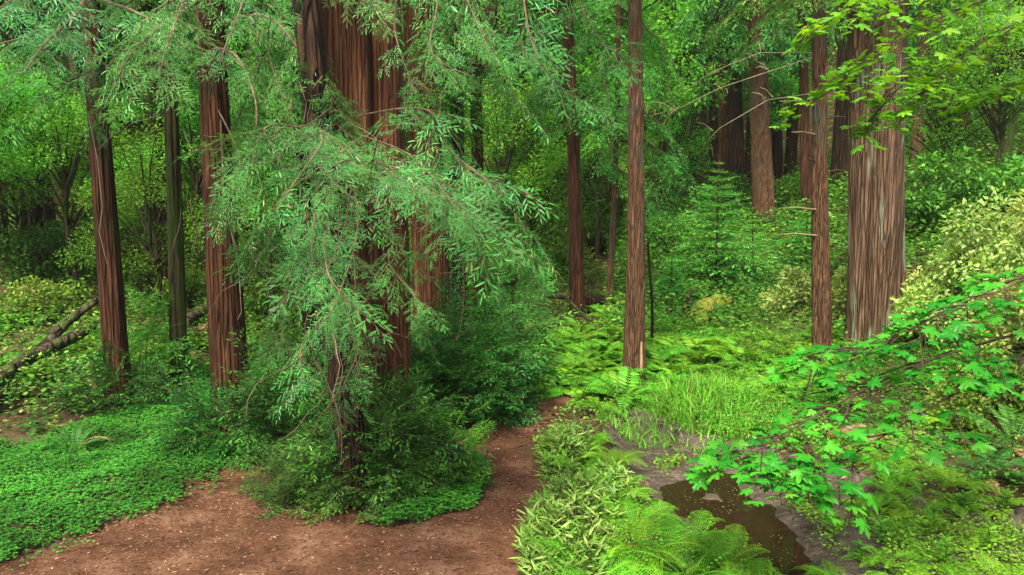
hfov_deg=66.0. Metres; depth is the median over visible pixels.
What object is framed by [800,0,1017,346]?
redwood tree
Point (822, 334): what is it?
redwood tree
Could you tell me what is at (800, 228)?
young fir
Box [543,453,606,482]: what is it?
fern
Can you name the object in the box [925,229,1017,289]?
leafy shrub
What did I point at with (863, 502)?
fern
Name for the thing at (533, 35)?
thin tree
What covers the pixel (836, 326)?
fern
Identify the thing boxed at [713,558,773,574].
fern
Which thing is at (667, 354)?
fern
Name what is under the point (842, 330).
fern
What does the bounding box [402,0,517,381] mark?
redwood tree
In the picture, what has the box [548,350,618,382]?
fern
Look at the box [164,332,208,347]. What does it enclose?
fern
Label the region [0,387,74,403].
fallen log
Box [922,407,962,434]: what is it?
fern
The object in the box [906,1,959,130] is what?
dark tree
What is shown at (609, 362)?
fern
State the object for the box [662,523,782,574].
fern
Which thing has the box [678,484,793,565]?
foliage
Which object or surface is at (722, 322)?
fern
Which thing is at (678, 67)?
broadleaf tree
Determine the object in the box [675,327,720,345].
fern
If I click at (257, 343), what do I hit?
fern
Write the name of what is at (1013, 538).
undergrowth
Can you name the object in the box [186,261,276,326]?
fallen log
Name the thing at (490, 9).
redwood tree
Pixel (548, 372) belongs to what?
fern
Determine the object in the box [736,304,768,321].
fern
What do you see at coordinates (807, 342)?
fern
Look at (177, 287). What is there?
mossy tree
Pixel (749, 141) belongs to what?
undergrowth
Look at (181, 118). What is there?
redwood tree
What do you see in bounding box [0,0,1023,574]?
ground
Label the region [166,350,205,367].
fern
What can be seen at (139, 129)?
redwood tree
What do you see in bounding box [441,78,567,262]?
understory tree
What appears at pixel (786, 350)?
fern
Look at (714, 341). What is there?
fern
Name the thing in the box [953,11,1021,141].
redwood tree
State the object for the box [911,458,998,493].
fern
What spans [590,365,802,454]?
grass
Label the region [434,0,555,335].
redwood tree
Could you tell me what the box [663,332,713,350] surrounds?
fern
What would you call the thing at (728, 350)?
fern
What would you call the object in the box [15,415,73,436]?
sword fern
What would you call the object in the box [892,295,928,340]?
leafy shrub
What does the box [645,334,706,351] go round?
fern
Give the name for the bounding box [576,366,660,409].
fern
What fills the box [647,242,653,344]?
thin tree
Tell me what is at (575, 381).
fern
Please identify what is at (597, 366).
fern
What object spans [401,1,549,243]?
redwood tree
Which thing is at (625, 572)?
fern
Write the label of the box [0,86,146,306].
understory tree
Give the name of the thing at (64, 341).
fallen log
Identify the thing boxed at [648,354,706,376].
fern
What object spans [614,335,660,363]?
fern
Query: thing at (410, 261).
redwood tree
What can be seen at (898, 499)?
fern
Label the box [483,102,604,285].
understory tree
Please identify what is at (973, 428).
fern
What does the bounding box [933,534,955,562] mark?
seedling
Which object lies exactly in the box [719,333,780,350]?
fern
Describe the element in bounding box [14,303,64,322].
fern
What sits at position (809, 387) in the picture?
fern
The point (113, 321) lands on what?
redwood tree
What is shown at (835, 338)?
fern
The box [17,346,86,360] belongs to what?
fern
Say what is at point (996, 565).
fern
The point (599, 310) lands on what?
fern
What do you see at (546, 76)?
thin tree
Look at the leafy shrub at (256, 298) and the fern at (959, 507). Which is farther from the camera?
the leafy shrub at (256, 298)
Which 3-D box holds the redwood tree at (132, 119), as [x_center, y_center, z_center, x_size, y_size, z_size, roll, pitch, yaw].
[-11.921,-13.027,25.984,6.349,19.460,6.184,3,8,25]
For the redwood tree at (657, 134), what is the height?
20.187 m
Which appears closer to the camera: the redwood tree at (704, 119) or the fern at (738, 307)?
the fern at (738, 307)
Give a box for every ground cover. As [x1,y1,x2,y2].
[0,355,328,563]
[1,449,488,569]
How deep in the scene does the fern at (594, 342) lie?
10.70 m
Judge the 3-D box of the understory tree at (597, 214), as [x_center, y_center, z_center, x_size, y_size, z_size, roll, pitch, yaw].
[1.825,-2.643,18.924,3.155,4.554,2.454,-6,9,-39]
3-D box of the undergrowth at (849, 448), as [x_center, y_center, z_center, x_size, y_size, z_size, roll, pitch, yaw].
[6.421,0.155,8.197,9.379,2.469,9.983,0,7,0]
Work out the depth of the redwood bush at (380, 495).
5.97 m
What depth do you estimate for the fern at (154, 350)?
10.39 m
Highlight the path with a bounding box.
[0,394,577,574]
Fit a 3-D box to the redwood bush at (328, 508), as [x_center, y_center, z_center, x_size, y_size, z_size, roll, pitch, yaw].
[-1.459,1.397,5.982,0.940,0.763,0.954,0,7,0]
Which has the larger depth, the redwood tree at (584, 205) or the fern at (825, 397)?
the redwood tree at (584, 205)
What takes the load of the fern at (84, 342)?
on the ground at (72, 416)
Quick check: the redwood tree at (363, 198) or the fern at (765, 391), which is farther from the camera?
the fern at (765, 391)
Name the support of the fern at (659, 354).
on the ground at (72, 416)
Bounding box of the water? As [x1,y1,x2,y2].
[660,470,817,574]
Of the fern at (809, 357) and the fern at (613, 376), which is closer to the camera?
the fern at (613, 376)
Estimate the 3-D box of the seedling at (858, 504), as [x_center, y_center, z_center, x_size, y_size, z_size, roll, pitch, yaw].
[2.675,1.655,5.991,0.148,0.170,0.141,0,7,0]
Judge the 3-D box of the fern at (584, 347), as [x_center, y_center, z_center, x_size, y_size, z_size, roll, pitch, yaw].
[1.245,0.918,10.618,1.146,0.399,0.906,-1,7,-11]
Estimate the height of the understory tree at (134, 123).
5.465 m
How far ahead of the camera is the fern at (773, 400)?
8.86 m
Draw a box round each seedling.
[822,510,842,545]
[850,539,873,560]
[854,491,871,511]
[870,518,889,544]
[922,499,942,532]
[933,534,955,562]
[954,490,973,508]
[981,522,1000,549]
[998,487,1014,511]
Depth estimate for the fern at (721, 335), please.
11.48 m
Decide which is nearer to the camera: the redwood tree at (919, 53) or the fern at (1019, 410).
the fern at (1019, 410)
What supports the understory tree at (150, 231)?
on the ground at (72, 416)
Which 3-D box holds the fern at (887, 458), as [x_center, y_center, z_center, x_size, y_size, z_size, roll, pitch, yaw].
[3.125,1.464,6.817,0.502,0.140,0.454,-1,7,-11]
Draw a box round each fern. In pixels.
[0,297,37,320]
[0,312,27,333]
[0,352,33,375]
[10,366,62,386]
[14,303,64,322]
[15,353,97,381]
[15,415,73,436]
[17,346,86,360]
[22,330,86,353]
[24,423,112,458]
[60,348,96,358]
[74,333,100,347]
[127,317,164,330]
[134,343,197,359]
[135,340,196,367]
[148,330,191,342]
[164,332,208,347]
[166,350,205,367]
[189,324,207,335]
[198,353,208,365]
[247,338,277,350]
[248,336,290,353]
[277,327,301,344]
[497,322,551,339]
[502,349,559,375]
[502,383,550,399]
[516,337,566,351]
[519,365,582,390]
[526,536,667,574]
[528,334,571,352]
[536,357,591,388]
[538,369,605,398]
[541,328,583,341]
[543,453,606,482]
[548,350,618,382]
[548,367,591,389]
[548,438,611,461]
[551,333,594,346]
[554,323,623,344]
[556,317,597,330]
[559,351,601,368]
[561,385,613,405]
[562,339,595,352]
[562,343,615,367]
[564,397,626,421]
[567,340,622,366]
[568,356,620,375]
[570,508,634,562]
[573,339,622,360]
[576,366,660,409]
[578,340,620,359]
[578,355,617,371]
[581,327,623,341]
[581,370,647,402]
[581,447,649,467]
[582,359,619,376]
[583,303,622,324]
[586,331,623,342]
[586,332,623,342]
[588,431,624,448]
[588,473,661,517]
[591,496,685,546]
[598,518,715,574]
[602,387,640,405]
[607,341,647,356]
[609,348,668,371]
[610,327,684,340]
[610,521,750,574]
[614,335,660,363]
[615,343,711,378]
[616,346,694,371]
[622,335,672,358]
[630,368,694,399]
[642,510,734,564]
[645,311,703,335]
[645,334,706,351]
[645,348,692,370]
[646,337,689,356]
[648,343,704,365]
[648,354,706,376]
[649,313,692,330]
[651,361,728,382]
[657,334,724,362]
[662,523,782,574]
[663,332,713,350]
[670,336,738,362]
[671,336,716,361]
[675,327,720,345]
[677,338,728,345]
[679,347,727,368]
[697,326,756,348]
[705,345,767,372]
[707,315,737,332]
[707,343,772,369]
[713,338,752,355]
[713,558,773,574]
[715,346,760,363]
[715,347,768,374]
[718,369,754,382]
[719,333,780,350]
[730,302,766,322]
[732,354,773,373]
[735,352,783,368]
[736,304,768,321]
[736,371,804,410]
[738,337,787,348]
[741,321,786,336]
[745,372,779,392]
[750,326,770,338]
[754,357,809,376]
[756,332,837,358]
[760,365,845,403]
[761,361,825,376]
[763,378,817,401]
[771,360,846,380]
[772,382,829,408]
[774,323,809,336]
[776,336,811,348]
[778,351,830,366]
[778,416,816,440]
[785,377,832,396]
[791,559,844,574]
[795,380,872,410]
[796,331,843,346]
[799,565,886,574]
[800,325,844,340]
[801,340,833,348]
[802,332,852,357]
[813,436,842,453]
[832,320,844,340]
[833,490,907,520]
[839,544,927,574]
[853,449,905,467]
[856,470,925,507]
[863,460,930,490]
[872,515,927,541]
[875,485,941,528]
[878,442,925,461]
[880,495,956,532]
[890,536,975,574]
[896,457,950,480]
[904,568,928,574]
[908,429,971,454]
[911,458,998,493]
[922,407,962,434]
[924,490,990,523]
[933,441,1023,494]
[939,528,1021,568]
[941,444,998,460]
[950,402,1023,458]
[956,419,995,434]
[961,553,1023,574]
[963,492,1023,523]
[969,459,1023,485]
[994,395,1023,424]
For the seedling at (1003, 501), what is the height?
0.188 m
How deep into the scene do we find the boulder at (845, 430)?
7.11 m
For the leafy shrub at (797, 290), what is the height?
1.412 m
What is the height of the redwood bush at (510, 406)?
1.893 m
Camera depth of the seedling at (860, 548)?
5.17 m
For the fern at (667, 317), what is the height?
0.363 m
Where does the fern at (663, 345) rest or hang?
on the ground at (72, 416)
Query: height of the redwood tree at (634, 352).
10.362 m
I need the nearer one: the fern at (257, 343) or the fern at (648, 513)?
the fern at (648, 513)
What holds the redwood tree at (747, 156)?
on the ground at (72, 416)
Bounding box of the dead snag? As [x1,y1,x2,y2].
[678,289,695,321]
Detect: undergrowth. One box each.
[0,121,516,436]
[62,0,1022,214]
[421,200,1023,466]
[600,90,1023,347]
[645,313,1023,500]
[650,442,1023,574]
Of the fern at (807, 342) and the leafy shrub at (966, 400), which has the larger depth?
the fern at (807, 342)
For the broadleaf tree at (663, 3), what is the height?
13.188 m
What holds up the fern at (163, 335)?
on the ground at (72, 416)
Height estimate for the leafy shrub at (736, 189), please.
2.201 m
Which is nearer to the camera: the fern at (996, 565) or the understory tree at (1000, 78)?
the fern at (996, 565)
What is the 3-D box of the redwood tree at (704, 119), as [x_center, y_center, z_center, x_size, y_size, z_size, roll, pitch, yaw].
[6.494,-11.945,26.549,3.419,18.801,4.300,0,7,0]
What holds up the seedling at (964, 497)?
on the stream bed
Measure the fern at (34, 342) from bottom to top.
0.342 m
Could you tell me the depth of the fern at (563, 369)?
9.43 m
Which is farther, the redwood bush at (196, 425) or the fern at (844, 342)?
the fern at (844, 342)
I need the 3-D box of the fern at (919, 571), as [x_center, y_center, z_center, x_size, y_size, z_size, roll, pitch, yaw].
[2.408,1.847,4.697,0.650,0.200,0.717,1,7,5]
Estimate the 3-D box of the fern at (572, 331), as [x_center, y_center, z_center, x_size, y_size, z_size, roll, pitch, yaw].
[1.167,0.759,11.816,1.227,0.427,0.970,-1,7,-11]
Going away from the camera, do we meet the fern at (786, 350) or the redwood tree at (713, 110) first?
the fern at (786, 350)
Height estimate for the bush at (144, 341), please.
1.440 m
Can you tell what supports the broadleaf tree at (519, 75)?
on the ground at (72, 416)
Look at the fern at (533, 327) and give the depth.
12.15 m
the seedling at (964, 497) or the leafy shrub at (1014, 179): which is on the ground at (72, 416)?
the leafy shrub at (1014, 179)
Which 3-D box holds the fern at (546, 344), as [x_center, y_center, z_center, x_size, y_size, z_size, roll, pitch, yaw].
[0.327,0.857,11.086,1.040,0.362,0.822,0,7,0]
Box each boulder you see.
[821,423,890,455]
[905,409,932,421]
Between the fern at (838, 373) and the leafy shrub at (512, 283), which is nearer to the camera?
the fern at (838, 373)
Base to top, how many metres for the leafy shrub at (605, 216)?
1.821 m
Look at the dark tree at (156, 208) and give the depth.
12.72 m
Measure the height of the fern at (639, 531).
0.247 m
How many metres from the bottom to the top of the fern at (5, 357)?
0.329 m
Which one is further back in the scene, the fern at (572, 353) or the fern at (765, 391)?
the fern at (572, 353)
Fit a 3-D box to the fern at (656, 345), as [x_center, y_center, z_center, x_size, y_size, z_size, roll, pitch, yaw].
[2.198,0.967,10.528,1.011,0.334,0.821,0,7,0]
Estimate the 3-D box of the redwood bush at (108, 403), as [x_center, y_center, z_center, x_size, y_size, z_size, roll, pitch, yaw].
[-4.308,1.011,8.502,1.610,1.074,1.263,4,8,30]
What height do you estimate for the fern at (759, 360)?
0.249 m
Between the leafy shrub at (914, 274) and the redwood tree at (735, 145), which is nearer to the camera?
the leafy shrub at (914, 274)
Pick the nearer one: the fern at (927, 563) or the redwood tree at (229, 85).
the fern at (927, 563)
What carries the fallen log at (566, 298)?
on the ground at (72, 416)
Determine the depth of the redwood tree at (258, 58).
8.39 m
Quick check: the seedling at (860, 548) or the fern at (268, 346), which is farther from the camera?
the fern at (268, 346)
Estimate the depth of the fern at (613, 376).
9.05 m
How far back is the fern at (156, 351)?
10.52 m
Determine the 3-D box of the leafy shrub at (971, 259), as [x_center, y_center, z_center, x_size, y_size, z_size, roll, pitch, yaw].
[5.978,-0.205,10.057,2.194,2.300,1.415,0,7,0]
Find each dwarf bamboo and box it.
[508,455,627,574]
[530,420,598,479]
[586,456,652,515]
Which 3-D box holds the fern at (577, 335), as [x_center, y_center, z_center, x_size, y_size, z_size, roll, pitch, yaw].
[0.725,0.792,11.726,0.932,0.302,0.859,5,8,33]
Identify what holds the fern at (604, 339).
on the ground at (72, 416)
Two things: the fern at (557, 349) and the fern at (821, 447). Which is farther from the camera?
the fern at (557, 349)
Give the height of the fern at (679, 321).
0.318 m
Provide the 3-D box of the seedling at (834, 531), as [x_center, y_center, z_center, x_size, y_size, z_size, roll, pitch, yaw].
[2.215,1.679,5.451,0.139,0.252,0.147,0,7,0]
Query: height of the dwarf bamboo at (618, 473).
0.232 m
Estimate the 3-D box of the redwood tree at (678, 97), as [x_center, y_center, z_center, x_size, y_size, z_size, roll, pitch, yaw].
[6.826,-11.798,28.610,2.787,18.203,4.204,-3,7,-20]
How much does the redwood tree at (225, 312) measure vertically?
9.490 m
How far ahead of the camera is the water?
5.99 m
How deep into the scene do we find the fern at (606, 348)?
10.68 m
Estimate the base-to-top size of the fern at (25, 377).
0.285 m
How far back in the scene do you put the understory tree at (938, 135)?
17.44 m
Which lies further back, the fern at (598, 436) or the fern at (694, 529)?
the fern at (598, 436)
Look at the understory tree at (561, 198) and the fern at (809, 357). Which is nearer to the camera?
the fern at (809, 357)
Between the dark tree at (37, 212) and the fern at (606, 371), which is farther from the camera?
the dark tree at (37, 212)
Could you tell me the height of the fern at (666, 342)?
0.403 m
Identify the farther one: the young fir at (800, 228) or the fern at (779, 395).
the young fir at (800, 228)
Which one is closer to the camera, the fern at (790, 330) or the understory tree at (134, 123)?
the fern at (790, 330)
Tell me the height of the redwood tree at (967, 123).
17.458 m
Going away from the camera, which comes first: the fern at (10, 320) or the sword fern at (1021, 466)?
the sword fern at (1021, 466)
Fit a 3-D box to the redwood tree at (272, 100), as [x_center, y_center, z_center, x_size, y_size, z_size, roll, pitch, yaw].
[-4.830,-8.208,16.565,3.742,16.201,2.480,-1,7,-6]
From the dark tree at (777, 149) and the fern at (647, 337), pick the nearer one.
the fern at (647, 337)
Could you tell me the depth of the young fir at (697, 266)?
15.51 m
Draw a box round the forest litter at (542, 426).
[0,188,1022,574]
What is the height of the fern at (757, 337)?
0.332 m
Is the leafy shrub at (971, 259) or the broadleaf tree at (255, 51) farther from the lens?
the broadleaf tree at (255, 51)
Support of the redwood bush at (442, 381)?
on the ground at (72, 416)
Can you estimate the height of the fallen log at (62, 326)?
0.551 m
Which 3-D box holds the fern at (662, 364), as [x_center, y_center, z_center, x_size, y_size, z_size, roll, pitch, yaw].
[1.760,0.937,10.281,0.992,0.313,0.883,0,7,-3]
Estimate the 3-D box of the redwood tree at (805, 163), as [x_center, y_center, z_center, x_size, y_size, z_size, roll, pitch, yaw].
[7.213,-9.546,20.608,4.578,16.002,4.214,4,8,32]
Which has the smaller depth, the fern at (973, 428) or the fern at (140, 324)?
the fern at (973, 428)
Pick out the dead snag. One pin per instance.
(687, 301)
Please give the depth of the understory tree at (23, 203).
13.38 m
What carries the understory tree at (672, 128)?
on the ground at (72, 416)
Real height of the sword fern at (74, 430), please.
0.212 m
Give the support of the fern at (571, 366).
on the ground at (72, 416)
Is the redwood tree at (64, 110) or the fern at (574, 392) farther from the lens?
the redwood tree at (64, 110)
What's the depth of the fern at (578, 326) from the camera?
12.90 m
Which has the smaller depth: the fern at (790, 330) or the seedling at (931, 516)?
the seedling at (931, 516)
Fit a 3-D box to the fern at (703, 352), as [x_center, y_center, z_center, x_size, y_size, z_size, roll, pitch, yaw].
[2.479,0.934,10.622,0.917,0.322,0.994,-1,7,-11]
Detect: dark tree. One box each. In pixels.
[0,0,82,260]
[2,0,132,251]
[16,0,196,306]
[75,33,199,253]
[144,0,294,276]
[739,0,811,185]
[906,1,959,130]
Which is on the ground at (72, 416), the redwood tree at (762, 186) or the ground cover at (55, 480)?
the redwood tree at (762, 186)
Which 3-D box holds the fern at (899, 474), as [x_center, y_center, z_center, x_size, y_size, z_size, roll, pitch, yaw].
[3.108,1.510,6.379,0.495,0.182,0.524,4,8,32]
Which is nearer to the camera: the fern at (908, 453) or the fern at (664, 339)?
the fern at (908, 453)
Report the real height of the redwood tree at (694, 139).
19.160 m
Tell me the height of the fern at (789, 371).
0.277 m
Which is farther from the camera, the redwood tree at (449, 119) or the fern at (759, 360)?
the redwood tree at (449, 119)
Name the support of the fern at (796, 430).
on the ground at (72, 416)
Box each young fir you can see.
[645,253,703,313]
[653,161,783,301]
[717,208,786,293]
[765,210,847,270]
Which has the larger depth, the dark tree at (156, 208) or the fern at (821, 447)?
the dark tree at (156, 208)
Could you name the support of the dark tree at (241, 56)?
on the ground at (72, 416)
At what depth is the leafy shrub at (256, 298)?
13.02 m
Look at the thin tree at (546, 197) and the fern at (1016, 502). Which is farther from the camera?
the thin tree at (546, 197)
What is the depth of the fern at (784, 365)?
10.02 m
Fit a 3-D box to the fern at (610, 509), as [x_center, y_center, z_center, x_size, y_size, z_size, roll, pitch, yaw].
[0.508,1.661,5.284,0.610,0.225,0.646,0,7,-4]
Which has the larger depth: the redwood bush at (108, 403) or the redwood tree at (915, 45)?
the redwood tree at (915, 45)
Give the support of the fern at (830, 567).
on the ground at (72, 416)
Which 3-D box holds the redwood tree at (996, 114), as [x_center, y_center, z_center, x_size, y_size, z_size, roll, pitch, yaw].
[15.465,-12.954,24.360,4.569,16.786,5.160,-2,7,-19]
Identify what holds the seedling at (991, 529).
on the stream bed
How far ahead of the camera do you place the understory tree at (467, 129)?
13.86 m
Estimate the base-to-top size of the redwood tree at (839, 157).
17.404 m
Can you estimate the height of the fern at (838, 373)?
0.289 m
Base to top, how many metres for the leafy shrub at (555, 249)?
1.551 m
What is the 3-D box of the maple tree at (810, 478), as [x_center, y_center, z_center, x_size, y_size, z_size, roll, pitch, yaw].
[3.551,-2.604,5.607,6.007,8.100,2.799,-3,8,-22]
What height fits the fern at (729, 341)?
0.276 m
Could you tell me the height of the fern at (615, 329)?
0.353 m
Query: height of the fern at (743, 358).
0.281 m
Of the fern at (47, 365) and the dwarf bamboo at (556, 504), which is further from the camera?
the fern at (47, 365)
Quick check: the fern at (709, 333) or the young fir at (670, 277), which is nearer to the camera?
the fern at (709, 333)
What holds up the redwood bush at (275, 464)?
on the ground at (72, 416)
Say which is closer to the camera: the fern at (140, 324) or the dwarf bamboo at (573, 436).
the dwarf bamboo at (573, 436)
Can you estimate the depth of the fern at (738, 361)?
10.36 m
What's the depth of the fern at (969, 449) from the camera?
7.10 m
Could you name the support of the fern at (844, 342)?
on the ground at (72, 416)
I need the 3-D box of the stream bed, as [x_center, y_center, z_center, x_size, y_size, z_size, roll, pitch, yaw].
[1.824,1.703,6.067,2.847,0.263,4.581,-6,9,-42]
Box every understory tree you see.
[0,50,90,271]
[0,54,63,186]
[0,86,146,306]
[19,8,195,245]
[49,121,204,326]
[113,76,276,301]
[188,143,299,339]
[195,63,296,298]
[406,115,528,273]
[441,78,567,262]
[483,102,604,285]
[507,55,622,226]
[527,82,652,266]
[555,92,683,240]
[622,85,717,214]
[740,3,838,141]
[905,0,1023,191]
[922,0,1023,173]
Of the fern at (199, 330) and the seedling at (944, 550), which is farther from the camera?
the fern at (199, 330)
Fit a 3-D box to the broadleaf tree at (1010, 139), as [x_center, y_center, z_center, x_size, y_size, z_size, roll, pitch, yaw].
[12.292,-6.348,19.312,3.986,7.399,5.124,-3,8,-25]
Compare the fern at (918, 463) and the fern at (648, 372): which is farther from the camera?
the fern at (648, 372)
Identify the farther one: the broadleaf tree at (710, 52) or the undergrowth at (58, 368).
the broadleaf tree at (710, 52)
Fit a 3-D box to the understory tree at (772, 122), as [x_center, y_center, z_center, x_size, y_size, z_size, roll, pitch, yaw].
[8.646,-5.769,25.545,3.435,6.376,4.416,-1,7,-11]
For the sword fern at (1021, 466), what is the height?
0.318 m
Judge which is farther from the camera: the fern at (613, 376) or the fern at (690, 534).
the fern at (613, 376)
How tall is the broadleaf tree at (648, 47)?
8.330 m
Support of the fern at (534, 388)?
on the ground at (72, 416)
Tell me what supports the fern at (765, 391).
on the ground at (72, 416)
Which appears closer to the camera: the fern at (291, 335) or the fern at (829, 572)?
the fern at (829, 572)
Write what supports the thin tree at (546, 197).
on the ground at (72, 416)
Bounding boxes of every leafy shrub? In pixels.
[0,212,96,286]
[0,275,98,321]
[45,204,133,276]
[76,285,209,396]
[126,262,206,324]
[243,271,301,338]
[468,250,546,309]
[517,216,596,271]
[558,198,627,254]
[623,208,711,273]
[678,172,751,227]
[741,265,811,336]
[751,173,799,211]
[831,262,847,327]
[889,181,1023,346]
[889,265,974,343]
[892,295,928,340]
[905,144,1000,235]
[924,332,1023,431]
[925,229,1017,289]
[961,189,1023,369]
[965,153,1023,230]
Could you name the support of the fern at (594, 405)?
on the ground at (72, 416)
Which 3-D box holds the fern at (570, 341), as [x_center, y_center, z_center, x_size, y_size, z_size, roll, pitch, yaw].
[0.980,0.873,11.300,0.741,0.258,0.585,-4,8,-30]
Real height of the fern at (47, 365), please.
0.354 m
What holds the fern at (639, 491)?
on the ground at (72, 416)
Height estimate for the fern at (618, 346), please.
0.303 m
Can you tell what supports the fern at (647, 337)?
on the ground at (72, 416)
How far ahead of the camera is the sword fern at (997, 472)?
6.45 m
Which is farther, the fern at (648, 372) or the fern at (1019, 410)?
the fern at (648, 372)
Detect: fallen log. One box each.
[0,323,96,386]
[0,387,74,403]
[37,296,98,346]
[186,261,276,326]
[543,294,589,321]
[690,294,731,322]
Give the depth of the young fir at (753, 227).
16.40 m
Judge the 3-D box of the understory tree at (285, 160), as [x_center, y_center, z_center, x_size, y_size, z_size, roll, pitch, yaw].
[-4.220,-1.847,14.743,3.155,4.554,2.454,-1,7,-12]
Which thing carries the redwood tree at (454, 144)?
on the ground at (72, 416)
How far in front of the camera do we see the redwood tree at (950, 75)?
29.43 m
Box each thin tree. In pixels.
[439,2,567,196]
[464,2,615,193]
[498,2,608,225]
[537,0,710,312]
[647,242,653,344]
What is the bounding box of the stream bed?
[600,407,1023,574]
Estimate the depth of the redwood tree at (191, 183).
16.95 m
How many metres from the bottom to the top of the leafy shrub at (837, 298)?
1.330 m
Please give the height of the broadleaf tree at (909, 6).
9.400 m
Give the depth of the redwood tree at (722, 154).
25.27 m
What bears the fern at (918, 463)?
on the ground at (72, 416)
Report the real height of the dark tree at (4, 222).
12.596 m
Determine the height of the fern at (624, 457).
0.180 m
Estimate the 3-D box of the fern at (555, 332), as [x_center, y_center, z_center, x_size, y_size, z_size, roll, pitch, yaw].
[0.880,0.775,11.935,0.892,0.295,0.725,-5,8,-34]
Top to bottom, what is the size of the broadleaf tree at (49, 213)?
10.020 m
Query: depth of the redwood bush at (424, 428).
6.15 m
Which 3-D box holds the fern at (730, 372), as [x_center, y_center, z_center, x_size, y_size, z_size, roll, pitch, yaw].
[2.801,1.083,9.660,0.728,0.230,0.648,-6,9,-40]
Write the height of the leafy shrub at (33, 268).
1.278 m
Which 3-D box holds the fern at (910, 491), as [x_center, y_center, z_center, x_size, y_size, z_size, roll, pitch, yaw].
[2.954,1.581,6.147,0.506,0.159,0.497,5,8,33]
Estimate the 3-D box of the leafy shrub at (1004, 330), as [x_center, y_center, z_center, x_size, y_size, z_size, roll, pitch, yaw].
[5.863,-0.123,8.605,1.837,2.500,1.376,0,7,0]
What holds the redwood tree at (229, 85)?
on the ground at (72, 416)
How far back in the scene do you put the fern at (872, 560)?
5.09 m
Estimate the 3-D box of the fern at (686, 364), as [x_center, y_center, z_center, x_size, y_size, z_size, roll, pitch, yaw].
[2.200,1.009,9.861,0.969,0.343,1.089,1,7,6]
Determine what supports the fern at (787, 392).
on the ground at (72, 416)
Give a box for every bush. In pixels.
[32,335,187,414]
[123,359,297,472]
[203,295,329,470]
[220,416,342,517]
[255,419,373,526]
[270,354,499,521]
[339,408,463,523]
[403,400,496,493]
[411,269,560,439]
[411,314,485,400]
[453,219,586,393]
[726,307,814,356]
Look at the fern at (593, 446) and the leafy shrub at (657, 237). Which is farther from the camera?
the leafy shrub at (657, 237)
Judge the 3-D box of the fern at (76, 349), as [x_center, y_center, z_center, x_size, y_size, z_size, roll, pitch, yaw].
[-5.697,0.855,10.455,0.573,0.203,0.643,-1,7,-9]
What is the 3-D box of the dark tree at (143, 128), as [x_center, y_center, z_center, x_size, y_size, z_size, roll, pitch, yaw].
[-7.778,-7.528,16.256,3.220,13.946,3.036,0,7,0]
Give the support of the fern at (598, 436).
on the stream bed
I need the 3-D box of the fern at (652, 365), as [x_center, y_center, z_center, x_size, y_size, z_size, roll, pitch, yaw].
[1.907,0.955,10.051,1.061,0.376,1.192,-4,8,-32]
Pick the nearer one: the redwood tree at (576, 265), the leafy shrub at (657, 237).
the redwood tree at (576, 265)
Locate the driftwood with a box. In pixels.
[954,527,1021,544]
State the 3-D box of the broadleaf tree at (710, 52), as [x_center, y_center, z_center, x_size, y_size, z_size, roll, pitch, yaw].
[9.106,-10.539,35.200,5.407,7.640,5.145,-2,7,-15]
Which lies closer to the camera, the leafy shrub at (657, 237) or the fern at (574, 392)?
the fern at (574, 392)
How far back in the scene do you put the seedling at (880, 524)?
5.46 m
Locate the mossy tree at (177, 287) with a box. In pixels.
[2,0,259,387]
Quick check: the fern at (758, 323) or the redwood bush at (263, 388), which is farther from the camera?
the fern at (758, 323)
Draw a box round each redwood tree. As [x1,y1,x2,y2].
[0,0,268,406]
[2,0,23,198]
[9,13,124,164]
[40,3,122,221]
[65,36,192,178]
[84,0,404,440]
[97,0,688,507]
[117,5,197,228]
[129,7,263,173]
[130,26,153,228]
[145,2,278,225]
[181,0,411,391]
[184,8,296,197]
[224,0,286,259]
[248,1,286,183]
[293,42,451,316]
[401,0,508,352]
[401,0,514,225]
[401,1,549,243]
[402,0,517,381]
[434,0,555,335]
[461,0,521,271]
[500,0,645,383]
[514,0,627,316]
[560,0,626,212]
[642,0,669,218]
[642,0,716,189]
[646,0,888,362]
[656,0,748,204]
[666,0,788,217]
[670,0,712,173]
[670,0,796,210]
[672,0,811,232]
[689,9,767,191]
[692,0,846,220]
[744,89,750,179]
[784,0,798,180]
[794,1,911,193]
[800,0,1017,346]
[829,1,982,123]
[906,0,1021,119]
[908,0,930,183]
[908,0,1022,136]
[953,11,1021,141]
[955,10,976,153]
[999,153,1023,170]
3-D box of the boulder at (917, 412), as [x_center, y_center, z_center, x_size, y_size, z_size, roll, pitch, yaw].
[4.264,1.335,8.231,0.320,0.138,0.274,0,7,0]
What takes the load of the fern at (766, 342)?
on the ground at (72, 416)
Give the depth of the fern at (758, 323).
12.68 m
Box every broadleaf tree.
[2,0,189,246]
[4,0,268,282]
[100,0,280,267]
[122,1,286,121]
[401,0,624,259]
[403,0,718,248]
[532,0,704,225]
[597,0,672,134]
[622,0,811,210]
[688,3,748,87]
[835,0,964,126]
[921,0,1023,169]
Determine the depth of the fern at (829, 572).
4.90 m
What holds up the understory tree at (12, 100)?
on the ground at (72, 416)
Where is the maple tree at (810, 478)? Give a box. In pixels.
[681,0,1023,539]
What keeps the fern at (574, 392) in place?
on the ground at (72, 416)
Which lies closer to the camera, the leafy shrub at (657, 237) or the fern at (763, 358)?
the fern at (763, 358)

